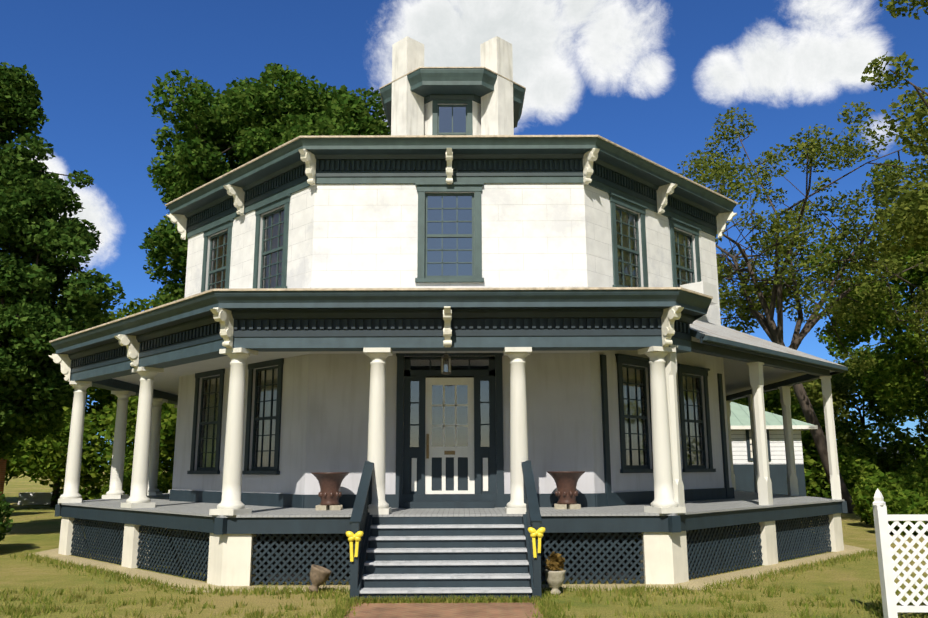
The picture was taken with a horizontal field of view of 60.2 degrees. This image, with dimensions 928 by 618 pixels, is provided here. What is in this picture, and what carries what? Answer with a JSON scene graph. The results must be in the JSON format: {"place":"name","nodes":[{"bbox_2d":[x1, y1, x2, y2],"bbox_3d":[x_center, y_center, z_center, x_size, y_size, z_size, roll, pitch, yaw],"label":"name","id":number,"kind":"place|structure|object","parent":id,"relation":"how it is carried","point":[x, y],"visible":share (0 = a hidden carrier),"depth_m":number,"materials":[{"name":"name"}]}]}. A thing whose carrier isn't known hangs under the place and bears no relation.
{"place":"outdoors","nodes":[
{"label":"outdoors","id":0,"kind":"place"},
{"bbox_2d":[138,63,390,306],"bbox_3d":[-6.974,-0.831,32.076,10.996,18.361,14.341,-7,-13,32],"label":"tree","id":1,"kind":"object","parent":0,"point":[250,118],"depth_m":29.52,"materials":[{"name":"green plant"}]},
{"bbox_2d":[0,471,927,617],"bbox_3d":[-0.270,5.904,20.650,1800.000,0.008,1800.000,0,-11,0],"label":"ground","id":2,"kind":"structure","parent":0,"point":[35,528],"depth_m":11.91,"materials":[{"name":"green plant"}]},
{"bbox_2d":[0,491,13,540],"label":"shrub","id":3,"kind":"object","parent":2,"relation":"on","point":[4,525],"visible":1,"depth_m":17.59,"materials":[{"name":"green plant"}]},
{"bbox_2d":[0,62,125,459],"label":"tree","id":4,"kind":"object","parent":2,"relation":"on","point":[33,198],"depth_m":21.87,"materials":[{"name":"green plant"}]},
{"bbox_2d":[48,36,847,600],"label":"house","id":5,"kind":"structure","parent":2,"relation":"on","point":[556,298],"depth_m":15.29,"materials":[{"name":"white paint"}]},
{"bbox_2d":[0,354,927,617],"bbox_3d":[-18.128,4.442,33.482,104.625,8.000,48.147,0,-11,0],"label":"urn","id":6,"kind":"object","parent":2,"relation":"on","point":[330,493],"visible":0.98,"depth_m":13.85,"materials":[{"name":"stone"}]},
{"bbox_2d":[545,551,564,570],"bbox_3d":[1.310,3.677,11.565,0.304,0.344,0.300,0,-11,0],"label":"urn plant","id":7,"kind":"object","parent":6,"relation":"on","point":[556,561],"visible":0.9,"depth_m":11.52,"materials":[{"name":"brown plant"}]},
{"bbox_2d":[0,548,927,617],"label":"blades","id":8,"kind":"object","parent":2,"relation":"on","point":[546,607],"visible":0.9,"depth_m":10.85,"materials":[{"name":"green plant"}]},
{"bbox_2d":[4,402,927,506],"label":"hedge","id":9,"kind":"object","parent":2,"relation":"on","point":[855,469],"visible":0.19,"depth_m":35.98,"materials":[{"name":"green plant"}]},
{"bbox_2d":[5,290,134,506],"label":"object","id":10,"kind":"object","parent":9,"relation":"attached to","point":[100,390],"depth_m":38.25,"materials":[{"name":"green plant"}]},
{"bbox_2d":[91,287,181,463],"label":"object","id":11,"kind":"object","parent":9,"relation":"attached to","point":[102,399],"depth_m":41.01,"materials":[{"name":"green plant"}]},
{"bbox_2d":[731,389,845,456],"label":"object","id":12,"kind":"object","parent":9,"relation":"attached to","point":[772,403],"depth_m":38.85,"materials":[{"name":"green plant"}]},
{"bbox_2d":[100,457,927,535],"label":"shrubs","id":13,"kind":"object","parent":2,"relation":"on","point":[904,493],"visible":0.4,"depth_m":23.48,"materials":[{"name":"green plant"}]},
{"bbox_2d":[677,101,927,512],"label":"tree","id":14,"kind":"object","parent":2,"relation":"on","point":[719,170],"depth_m":31.44,"materials":[{"name":"green plant"}]},
{"bbox_2d":[800,159,927,421],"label":"tree","id":15,"kind":"object","parent":2,"relation":"on","point":[904,374],"depth_m":36.33,"materials":[{"name":"green plant"}]},
{"bbox_2d":[861,0,927,256],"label":"tree","id":16,"kind":"object","parent":2,"relation":"on","point":[905,207],"depth_m":21.44,"materials":[{"name":"green plant"}]},
{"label":"tree wood","id":17,"kind":"object","parent":2,"relation":"on","visible":0},
{"bbox_2d":[778,373,856,450],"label":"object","id":18,"kind":"object","parent":17,"relation":"attached to","point":[840,391],"visible":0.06,"depth_m":43.43,"materials":[{"name":"green plant"}]},
{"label":"tree wood","id":19,"kind":"object","parent":2,"relation":"on","visible":0},
{"bbox_2d":[915,415,927,441],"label":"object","id":20,"kind":"object","parent":19,"relation":"attached to","point":[923,424],"visible":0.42,"depth_m":44.42,"materials":[{"name":"green plant"}]},
{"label":"tree wood","id":21,"kind":"object","parent":2,"relation":"on","visible":0},
{"bbox_2d":[85,390,134,448],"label":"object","id":22,"kind":"object","parent":21,"relation":"attached to","point":[89,401],"visible":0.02,"depth_m":44.46,"materials":[{"name":"green plant"}]},
{"bbox_2d":[0,0,927,468],"label":"sky","id":23,"kind":"structure","parent":0,"point":[650,78],"materials":[{"name":"blue"}]},
{"bbox_2d":[825,344,927,456],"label":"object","id":24,"kind":"object","parent":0,"point":[873,410],"depth_m":45.35,"materials":[{"name":"green plant"}]},
{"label":"tree wood","id":25,"kind":"object","parent":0,"visible":0},
{"bbox_2d":[130,396,176,436],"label":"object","id":26,"kind":"object","parent":25,"relation":"attached to","point":[169,414],"visible":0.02,"depth_m":34.54,"materials":[{"name":"green plant"}]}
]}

